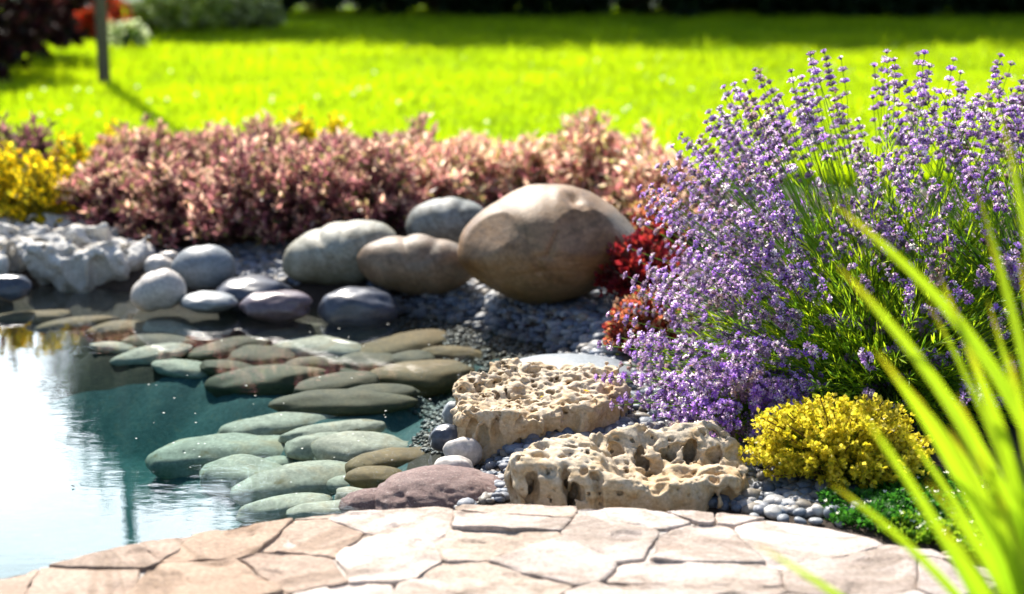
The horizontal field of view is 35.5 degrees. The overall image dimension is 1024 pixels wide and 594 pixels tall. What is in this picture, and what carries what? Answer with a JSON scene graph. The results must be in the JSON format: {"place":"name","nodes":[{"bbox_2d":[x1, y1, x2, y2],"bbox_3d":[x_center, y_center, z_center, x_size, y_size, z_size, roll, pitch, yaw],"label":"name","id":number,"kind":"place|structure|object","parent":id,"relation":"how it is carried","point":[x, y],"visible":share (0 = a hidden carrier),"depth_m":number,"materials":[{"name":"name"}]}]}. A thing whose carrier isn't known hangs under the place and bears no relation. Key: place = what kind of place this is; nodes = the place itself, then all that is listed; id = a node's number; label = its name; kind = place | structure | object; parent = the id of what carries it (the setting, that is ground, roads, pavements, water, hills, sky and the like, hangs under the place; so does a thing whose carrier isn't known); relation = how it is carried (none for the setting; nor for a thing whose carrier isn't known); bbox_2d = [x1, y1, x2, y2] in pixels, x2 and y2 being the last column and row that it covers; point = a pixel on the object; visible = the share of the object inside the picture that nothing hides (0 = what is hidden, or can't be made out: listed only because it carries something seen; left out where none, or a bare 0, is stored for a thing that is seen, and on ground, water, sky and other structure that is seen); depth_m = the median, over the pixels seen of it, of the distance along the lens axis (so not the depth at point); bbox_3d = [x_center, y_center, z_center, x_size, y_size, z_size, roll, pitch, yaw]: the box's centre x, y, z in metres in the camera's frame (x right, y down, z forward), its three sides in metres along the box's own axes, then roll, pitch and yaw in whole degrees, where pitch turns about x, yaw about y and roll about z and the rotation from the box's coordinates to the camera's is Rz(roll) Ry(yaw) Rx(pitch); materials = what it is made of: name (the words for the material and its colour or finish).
{"place":"outdoors","nodes":[
{"label":"outdoors","id":0,"kind":"place"},
{"bbox_2d":[316,0,433,13],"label":"evergreen shrub","id":1,"kind":"object","parent":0,"point":[376,5],"visible":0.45,"depth_m":23.56,"materials":[{"name":"green plant"}]},
{"bbox_2d":[0,1,1023,186],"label":"lawn grass","id":2,"kind":"structure","parent":0,"point":[619,46],"depth_m":14.57,"materials":[{"name":"plant"}]},
{"bbox_2d":[0,0,1023,578],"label":"ground","id":3,"kind":"structure","parent":0,"point":[78,412],"depth_m":5.66,"materials":[{"name":"soil"}]},
{"bbox_2d":[0,274,31,301],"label":"cobble","id":4,"kind":"object","parent":3,"relation":"on","point":[13,287],"visible":1,"depth_m":6.42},
{"bbox_2d":[0,140,34,217],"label":"yellow flower clump","id":5,"kind":"object","parent":3,"relation":"on","point":[10,161],"visible":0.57,"depth_m":7.35,"materials":[{"name":"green plant"}]},
{"bbox_2d":[0,309,71,323],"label":"pond stone","id":6,"kind":"object","parent":3,"relation":"on","point":[33,317],"visible":0.83,"depth_m":6.41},
{"bbox_2d":[0,110,77,188],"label":"purple shrub","id":7,"kind":"object","parent":3,"relation":"on","point":[38,142],"visible":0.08,"depth_m":7.94,"materials":[{"name":"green plant"}]},
{"bbox_2d":[0,0,80,85],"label":"dark shrub","id":8,"kind":"object","parent":3,"relation":"on","point":[19,38],"visible":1,"depth_m":13.94,"materials":[{"name":"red plant"}]},
{"bbox_2d":[0,149,88,225],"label":"yellow flower clump","id":9,"kind":"object","parent":3,"relation":"on","point":[38,200],"visible":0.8,"depth_m":7.26,"materials":[{"name":"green plant"}]},
{"bbox_2d":[0,0,93,60],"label":"dark shrub","id":10,"kind":"object","parent":3,"relation":"on","point":[64,37],"visible":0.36,"depth_m":15.91,"materials":[{"name":"red plant"}]},
{"bbox_2d":[48,129,105,179],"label":"yellow flower clump","id":11,"kind":"object","parent":3,"relation":"on","point":[79,155],"visible":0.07,"depth_m":7.92,"materials":[{"name":"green plant"}]},
{"bbox_2d":[36,315,119,331],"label":"pond stone","id":12,"kind":"object","parent":3,"relation":"on","point":[83,322],"visible":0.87,"depth_m":6.31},
{"bbox_2d":[9,223,155,293],"bbox_3d":[-1.854,-0.155,6.883,0.628,0.265,0.529,0,13,0],"label":"pitted rock","id":13,"kind":"object","parent":3,"relation":"on","point":[76,260],"visible":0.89,"depth_m":6.69,"materials":[{"name":"stone"}]},
{"bbox_2d":[51,145,145,238],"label":"pink shrub","id":14,"kind":"object","parent":3,"relation":"on","point":[97,192],"visible":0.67,"depth_m":7.26,"materials":[{"name":"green plant"}]},
{"bbox_2d":[94,0,110,84],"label":"wooden post","id":15,"kind":"object","parent":3,"relation":"on","point":[102,41],"visible":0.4,"depth_m":13.69,"materials":[{"name":"grey wood"}]},
{"bbox_2d":[75,0,137,38],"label":"flowering shrub","id":16,"kind":"object","parent":3,"relation":"on","point":[115,10],"visible":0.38,"depth_m":18.93,"materials":[{"name":"red plant"}]},
{"bbox_2d":[85,320,144,339],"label":"pond stone","id":17,"kind":"object","parent":3,"relation":"on","point":[114,329],"visible":0.69,"depth_m":6.22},
{"bbox_2d":[108,19,150,48],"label":"white flower plant","id":18,"kind":"object","parent":3,"relation":"on","point":[127,33],"visible":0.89,"depth_m":17.62,"materials":[{"name":"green plant"}]},
{"bbox_2d":[86,112,186,180],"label":"pink shrub","id":19,"kind":"object","parent":3,"relation":"on","point":[138,148],"visible":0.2,"depth_m":8.02,"materials":[{"name":"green plant"}]},
{"bbox_2d":[109,343,193,365],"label":"pond stone","id":20,"kind":"object","parent":3,"relation":"on","point":[148,354],"visible":0.88,"depth_m":5.93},
{"bbox_2d":[130,268,186,311],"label":"cobble","id":21,"kind":"object","parent":3,"relation":"on","point":[162,288],"visible":0.99,"depth_m":6.25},
{"bbox_2d":[121,333,196,347],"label":"pond stone","id":22,"kind":"object","parent":3,"relation":"on","point":[138,340],"visible":0.66,"depth_m":6.04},
{"bbox_2d":[111,145,210,250],"bbox_3d":[-1.555,-0.479,7.337,0.487,0.465,0.889,0,13,0],"label":"pink shrub","id":23,"kind":"object","parent":3,"relation":"on","point":[164,187],"visible":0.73,"depth_m":7.16,"materials":[{"name":"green plant"}]},
{"bbox_2d":[142,320,203,337],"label":"pond stone","id":24,"kind":"object","parent":3,"relation":"on","point":[172,327],"visible":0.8,"depth_m":6.21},
{"bbox_2d":[151,359,207,378],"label":"pond stone","id":25,"kind":"object","parent":3,"relation":"on","point":[180,368],"visible":0.67,"depth_m":5.83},
{"bbox_2d":[129,0,234,32],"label":"green shrub","id":26,"kind":"object","parent":3,"relation":"on","point":[166,14],"visible":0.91,"depth_m":19.84,"materials":[{"name":"green plant"}]},
{"bbox_2d":[142,119,246,196],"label":"pink shrub","id":27,"kind":"object","parent":3,"relation":"on","point":[200,145],"visible":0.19,"depth_m":8.10,"materials":[{"name":"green plant"}]},
{"bbox_2d":[171,245,235,288],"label":"cobble","id":28,"kind":"object","parent":3,"relation":"on","point":[207,266],"visible":0.88,"depth_m":6.52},
{"bbox_2d":[180,291,238,312],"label":"cobble","id":29,"kind":"object","parent":3,"relation":"on","point":[206,301],"visible":1,"depth_m":6.21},
{"bbox_2d":[186,340,242,360],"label":"pond stone","id":30,"kind":"object","parent":3,"relation":"on","point":[222,349],"visible":0.78,"depth_m":5.95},
{"bbox_2d":[145,433,284,478],"bbox_3d":[-0.893,0.514,5.140,0.569,0.131,0.249,0,13,0],"label":"pond stone","id":31,"kind":"object","parent":3,"relation":"on","point":[172,460],"visible":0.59,"depth_m":5.06,"materials":[{"name":"stone"}]},
{"bbox_2d":[200,360,255,375],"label":"pond stone","id":32,"kind":"object","parent":3,"relation":"on","point":[211,367],"visible":0.65,"depth_m":5.79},
{"bbox_2d":[199,454,281,497],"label":"pond stone","id":33,"kind":"object","parent":3,"relation":"on","point":[223,476],"visible":0.52,"depth_m":4.84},
{"bbox_2d":[177,129,303,245],"bbox_3d":[-1.222,-0.504,7.222,0.596,0.548,0.903,0,13,0],"label":"pink shrub","id":34,"kind":"object","parent":3,"relation":"on","point":[231,183],"visible":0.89,"depth_m":7.03,"materials":[{"name":"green plant"}]},
{"bbox_2d":[208,0,285,29],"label":"green shrub","id":35,"kind":"object","parent":3,"relation":"on","point":[254,13],"visible":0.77,"depth_m":20.44,"materials":[{"name":"green plant"}]},
{"bbox_2d":[215,274,292,310],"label":"cobble","id":36,"kind":"object","parent":3,"relation":"on","point":[240,289],"visible":0.54,"depth_m":6.34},
{"bbox_2d":[204,108,307,173],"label":"pink shrub","id":37,"kind":"object","parent":3,"relation":"on","point":[265,127],"visible":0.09,"depth_m":8.21,"materials":[{"name":"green plant"}]},
{"bbox_2d":[226,344,295,365],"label":"pond stone","id":38,"kind":"object","parent":3,"relation":"on","point":[254,354],"visible":0.7,"depth_m":5.89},
{"bbox_2d":[204,364,326,397],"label":"pond stone","id":39,"kind":"object","parent":3,"relation":"on","point":[277,379],"visible":0.77,"depth_m":5.66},
{"bbox_2d":[239,290,312,322],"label":"cobble","id":40,"kind":"object","parent":3,"relation":"on","point":[282,306],"visible":1,"depth_m":6.16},
{"bbox_2d":[217,411,337,434],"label":"pond stone","id":41,"kind":"object","parent":3,"relation":"on","point":[276,423],"visible":0.44,"depth_m":5.22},
{"bbox_2d":[236,492,332,523],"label":"pond stone","id":42,"kind":"object","parent":3,"relation":"on","point":[274,508],"visible":0.66,"depth_m":4.48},
{"bbox_2d":[254,327,316,343],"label":"pond stone","id":43,"kind":"object","parent":3,"relation":"on","point":[275,335],"visible":0.59,"depth_m":6.13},
{"bbox_2d":[230,460,346,505],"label":"pond stone","id":44,"kind":"object","parent":3,"relation":"on","point":[315,476],"visible":0.53,"depth_m":4.68,"materials":[{"name":"stone"}]},
{"bbox_2d":[235,127,360,246],"bbox_3d":[-0.939,-0.502,7.298,0.638,0.519,0.822,0,13,0],"label":"pink shrub","id":45,"kind":"object","parent":3,"relation":"on","point":[295,167],"visible":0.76,"depth_m":7.10,"materials":[{"name":"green plant"}]},
{"bbox_2d":[282,103,317,145],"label":"yellow flower clump","id":46,"kind":"object","parent":3,"relation":"on","point":[304,129],"visible":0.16,"depth_m":8.71,"materials":[{"name":"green plant"}]},
{"bbox_2d":[284,432,337,460],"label":"pond stone","id":47,"kind":"object","parent":3,"relation":"on","point":[293,449],"visible":0.53,"depth_m":4.97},
{"bbox_2d":[284,356,339,374],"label":"pond stone","id":48,"kind":"object","parent":3,"relation":"on","point":[329,365],"visible":0.51,"depth_m":5.74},
{"bbox_2d":[286,500,341,521],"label":"pond stone","id":49,"kind":"object","parent":3,"relation":"on","point":[312,509],"visible":0.44,"depth_m":4.39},
{"bbox_2d":[269,335,361,357],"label":"pond stone","id":50,"kind":"object","parent":3,"relation":"on","point":[323,345],"visible":0.6,"depth_m":5.98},
{"bbox_2d":[278,419,386,443],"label":"pond stone","id":51,"kind":"object","parent":3,"relation":"on","point":[359,425],"visible":0.63,"depth_m":5.08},
{"bbox_2d":[276,0,394,14],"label":"evergreen shrub","id":52,"kind":"object","parent":3,"relation":"on","point":[288,6],"visible":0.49,"depth_m":23.51,"materials":[{"name":"green plant"}]},
{"bbox_2d":[293,371,379,393],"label":"pond stone","id":53,"kind":"object","parent":3,"relation":"on","point":[344,380],"visible":0.62,"depth_m":5.50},
{"bbox_2d":[282,220,396,284],"bbox_3d":[-0.710,-0.181,6.585,0.474,0.273,0.330,0,13,0],"label":"boulder","id":54,"kind":"object","parent":3,"relation":"on","point":[327,254],"visible":0.81,"depth_m":6.47,"materials":[{"name":"stone"}]},
{"bbox_2d":[268,389,418,415],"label":"pond stone","id":55,"kind":"object","parent":3,"relation":"on","point":[348,402],"visible":0.86,"depth_m":5.31,"materials":[{"name":"stone"}]},
{"bbox_2d":[338,488,376,512],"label":"boulder","id":56,"kind":"object","parent":3,"relation":"on","point":[361,500],"visible":0.35,"depth_m":4.22,"materials":[{"name":"pink stone"}]},
{"bbox_2d":[311,431,407,461],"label":"pond stone","id":57,"kind":"object","parent":3,"relation":"on","point":[345,446],"visible":0.6,"depth_m":4.89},
{"bbox_2d":[308,129,436,229],"bbox_3d":[-0.676,-0.532,7.378,0.649,0.532,0.797,-5,14,-21],"label":"pink shrub","id":58,"kind":"object","parent":3,"relation":"on","point":[386,195],"visible":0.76,"depth_m":7.24,"materials":[{"name":"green plant"}]},
{"bbox_2d":[344,466,401,488],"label":"pond stone","id":59,"kind":"object","parent":3,"relation":"on","point":[364,477],"visible":0.72,"depth_m":4.58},
{"bbox_2d":[348,383,419,397],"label":"pond stone","id":60,"kind":"object","parent":3,"relation":"on","point":[407,390],"visible":0.56,"depth_m":5.41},
{"bbox_2d":[345,447,424,472],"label":"pond stone","id":61,"kind":"object","parent":3,"relation":"on","point":[395,457],"visible":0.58,"depth_m":4.72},
{"bbox_2d":[360,329,446,353],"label":"pond stone","id":62,"kind":"object","parent":3,"relation":"on","point":[409,340],"visible":0.45,"depth_m":6.00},
{"bbox_2d":[383,111,441,164],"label":"pink shrub","id":63,"kind":"object","parent":3,"relation":"on","point":[413,131],"visible":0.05,"depth_m":8.21,"materials":[{"name":"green plant"}]},
{"bbox_2d":[369,359,475,397],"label":"pond stone","id":64,"kind":"object","parent":3,"relation":"on","point":[431,378],"visible":0.59,"depth_m":5.60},
{"bbox_2d":[373,129,490,208],"bbox_3d":[-0.414,-0.609,7.815,0.640,0.423,0.847,0,13,0],"label":"pink shrub","id":65,"kind":"object","parent":3,"relation":"on","point":[435,173],"visible":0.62,"depth_m":7.67,"materials":[{"name":"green plant"}]},
{"bbox_2d":[375,464,500,509],"bbox_3d":[-0.182,0.542,4.258,0.399,0.176,0.289,0,13,0],"label":"boulder","id":66,"kind":"object","parent":3,"relation":"on","point":[446,486],"visible":0.48,"depth_m":4.18,"materials":[{"name":"pink stone"}]},
{"bbox_2d":[405,197,482,243],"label":"boulder","id":67,"kind":"object","parent":3,"relation":"on","point":[448,218],"visible":0.63,"depth_m":6.75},
{"bbox_2d":[421,345,482,359],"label":"pond stone","id":68,"kind":"object","parent":3,"relation":"on","point":[451,352],"visible":0.76,"depth_m":5.88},
{"bbox_2d":[381,0,534,16],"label":"evergreen shrub","id":69,"kind":"object","parent":3,"relation":"on","point":[467,7],"visible":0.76,"depth_m":23.29,"materials":[{"name":"green plant"}]},
{"bbox_2d":[432,126,509,202],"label":"pink shrub","id":70,"kind":"object","parent":3,"relation":"on","point":[472,144],"visible":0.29,"depth_m":7.87,"materials":[{"name":"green plant"}]},
{"bbox_2d":[0,504,998,593],"bbox_3d":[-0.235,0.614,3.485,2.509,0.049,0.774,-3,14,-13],"label":"flagstone paving","id":71,"kind":"structure","parent":3,"relation":"on","point":[514,549],"depth_m":3.55,"materials":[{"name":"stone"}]},
{"bbox_2d":[471,129,570,207],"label":"pink shrub","id":72,"kind":"object","parent":3,"relation":"on","point":[526,166],"visible":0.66,"depth_m":7.80,"materials":[{"name":"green plant"}]},
{"bbox_2d":[452,0,591,17],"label":"evergreen shrub","id":73,"kind":"object","parent":3,"relation":"on","point":[546,7],"visible":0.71,"depth_m":23.17,"materials":[{"name":"green plant"}]},
{"bbox_2d":[542,105,631,199],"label":"pink shrub","id":74,"kind":"object","parent":3,"relation":"on","point":[585,159],"visible":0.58,"depth_m":7.72,"materials":[{"name":"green plant"}]},
{"bbox_2d":[602,309,636,354],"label":"red shrub","id":75,"kind":"object","parent":3,"relation":"on","point":[610,328],"visible":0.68,"depth_m":5.41,"materials":[{"name":"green plant"}]},
{"bbox_2d":[592,118,678,222],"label":"pink shrub","id":76,"kind":"object","parent":3,"relation":"on","point":[619,190],"visible":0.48,"depth_m":7.47,"materials":[{"name":"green plant"}]},
{"bbox_2d":[570,0,715,18],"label":"evergreen shrub","id":77,"kind":"object","parent":3,"relation":"on","point":[642,7],"visible":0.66,"depth_m":23.11,"materials":[{"name":"green plant"}]},
{"bbox_2d":[622,143,714,241],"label":"pink shrub","id":78,"kind":"object","parent":3,"relation":"on","point":[655,175],"visible":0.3,"depth_m":7.21,"materials":[{"name":"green plant"}]},
{"bbox_2d":[663,0,783,16],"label":"evergreen shrub","id":79,"kind":"object","parent":3,"relation":"on","point":[763,6],"visible":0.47,"depth_m":23.45,"materials":[{"name":"green plant"}]},
{"bbox_2d":[647,340,834,445],"bbox_3d":[0.654,0.284,4.554,0.530,0.316,0.507,0,13,0],"label":"lavender plant","id":80,"kind":"object","parent":3,"relation":"on","point":[732,398],"visible":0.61,"depth_m":4.44,"materials":[{"name":"purple plant"}]},
{"bbox_2d":[713,0,842,15],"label":"evergreen shrub","id":81,"kind":"object","parent":3,"relation":"on","point":[791,6],"visible":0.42,"depth_m":23.48,"materials":[{"name":"green plant"}]},
{"bbox_2d":[594,204,1023,451],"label":"lavender plant","id":82,"kind":"object","parent":3,"relation":"on","point":[832,366],"visible":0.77,"depth_m":4.59,"materials":[{"name":"purple plant"}]},
{"bbox_2d":[622,49,1023,398],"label":"lavender plant","id":83,"kind":"object","parent":3,"relation":"on","point":[769,252],"visible":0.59,"depth_m":4.94,"materials":[{"name":"purple plant"}]},
{"bbox_2d":[796,0,940,18],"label":"evergreen shrub","id":84,"kind":"object","parent":3,"relation":"on","point":[903,8],"visible":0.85,"depth_m":23.00,"materials":[{"name":"green plant"}]},
{"bbox_2d":[755,109,1023,593],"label":"iris plant","id":85,"kind":"object","parent":3,"relation":"on","point":[1000,524],"visible":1,"depth_m":2.50,"materials":[{"name":"green plant"}]},
{"bbox_2d":[820,65,1023,418],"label":"lavender plant","id":86,"kind":"object","parent":3,"relation":"on","point":[1011,119],"visible":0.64,"depth_m":4.72,"materials":[{"name":"purple plant"}]},
{"bbox_2d":[875,509,987,557],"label":"ground cover","id":87,"kind":"object","parent":3,"relation":"on","point":[923,532],"visible":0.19,"depth_m":3.75,"materials":[{"name":"green plant"}]},
{"bbox_2d":[870,0,997,17],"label":"evergreen shrub","id":88,"kind":"object","parent":3,"relation":"on","point":[958,10],"visible":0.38,"depth_m":23.27,"materials":[{"name":"green plant"}]},
{"bbox_2d":[155,240,869,517],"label":"gravel","id":89,"kind":"structure","parent":0,"point":[573,328],"depth_m":5.90,"materials":[{"name":"gravel"}]},
{"bbox_2d":[357,234,472,294],"bbox_3d":[-0.384,-0.131,6.411,0.471,0.244,0.281,0,13,0],"label":"boulder","id":90,"kind":"object","parent":89,"relation":"on","point":[416,264],"visible":0.91,"depth_m":6.31,"materials":[{"name":"stone"}]},
{"bbox_2d":[428,424,457,451],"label":"cobble","id":91,"kind":"object","parent":89,"relation":"on","point":[441,435],"visible":0.75,"depth_m":4.61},
{"bbox_2d":[443,437,481,465],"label":"cobble","id":92,"kind":"object","parent":89,"relation":"on","point":[469,448],"visible":0.65,"depth_m":4.50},
{"bbox_2d":[450,358,631,464],"bbox_3d":[0.091,0.368,4.753,0.541,0.284,0.499,0,13,0],"label":"pitted rock","id":93,"kind":"object","parent":89,"relation":"on","point":[499,404],"visible":0.66,"depth_m":4.66,"materials":[{"name":"stone"}]},
{"bbox_2d":[458,184,635,303],"bbox_3d":[0.140,-0.206,6.195,0.700,0.461,0.576,0,13,0],"label":"boulder","id":94,"kind":"object","parent":89,"relation":"on","point":[538,243],"visible":0.91,"depth_m":5.99,"materials":[{"name":"stone"}]},
{"bbox_2d":[519,354,633,383],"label":"flat stone","id":95,"kind":"object","parent":89,"relation":"on","point":[558,361],"visible":0.25,"depth_m":5.14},
{"bbox_2d":[504,420,750,512],"bbox_3d":[0.305,0.480,4.173,0.650,0.238,0.406,0,13,0],"label":"pitted rock","id":96,"kind":"object","parent":89,"relation":"on","point":[696,466],"visible":0.73,"depth_m":4.07,"materials":[{"name":"stone"}]},
{"bbox_2d":[593,217,690,298],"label":"red shrub","id":97,"kind":"object","parent":89,"relation":"on","point":[613,283],"visible":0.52,"depth_m":5.94,"materials":[{"name":"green plant"}]},
{"bbox_2d":[611,283,696,351],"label":"red shrub","id":98,"kind":"object","parent":89,"relation":"on","point":[657,321],"visible":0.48,"depth_m":5.40,"materials":[{"name":"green plant"}]},
{"bbox_2d":[629,186,693,263],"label":"red shrub","id":99,"kind":"object","parent":89,"relation":"on","point":[651,218],"visible":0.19,"depth_m":6.42,"materials":[{"name":"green plant"}]},
{"bbox_2d":[738,392,935,489],"bbox_3d":[0.850,0.366,4.197,0.514,0.254,0.423,0,13,0],"label":"golden bush","id":100,"kind":"object","parent":89,"relation":"on","point":[822,440],"visible":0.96,"depth_m":4.12,"materials":[{"name":"yellow plant"}]},
{"bbox_2d":[816,464,1006,532],"bbox_3d":[1.019,0.499,3.966,0.524,0.079,0.428,0,13,0],"label":"ground cover","id":101,"kind":"object","parent":89,"relation":"on","point":[879,499],"visible":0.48,"depth_m":3.95,"materials":[{"name":"green plant"}]},
{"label":"water","id":102,"kind":"structure","parent":0,"visible":0},
{"bbox_2d":[0,236,14,274],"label":"pitted rock","id":103,"kind":"object","parent":102,"relation":"on","point":[7,249],"visible":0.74,"depth_m":6.75,"materials":[{"name":"stone"}]},
{"bbox_2d":[0,212,119,241],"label":"pitted rock","id":104,"kind":"object","parent":102,"relation":"on","point":[10,227],"visible":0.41,"depth_m":6.99,"materials":[{"name":"stone"}]},
{"bbox_2d":[317,286,397,327],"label":"cobble","id":105,"kind":"object","parent":102,"relation":"on","point":[359,307],"visible":1,"depth_m":6.15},
{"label":"pond stone","id":106,"kind":"object","parent":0,"visible":0},
{"bbox_2d":[328,325,390,342],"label":"pond stone","id":107,"kind":"object","parent":106,"relation":"on","point":[357,334],"visible":0.39,"depth_m":6.16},
{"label":"pond stone","id":108,"kind":"object","parent":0,"visible":0},
{"bbox_2d":[336,352,394,370],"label":"pond stone","id":109,"kind":"object","parent":108,"relation":"on","point":[363,361],"visible":0.57,"depth_m":5.78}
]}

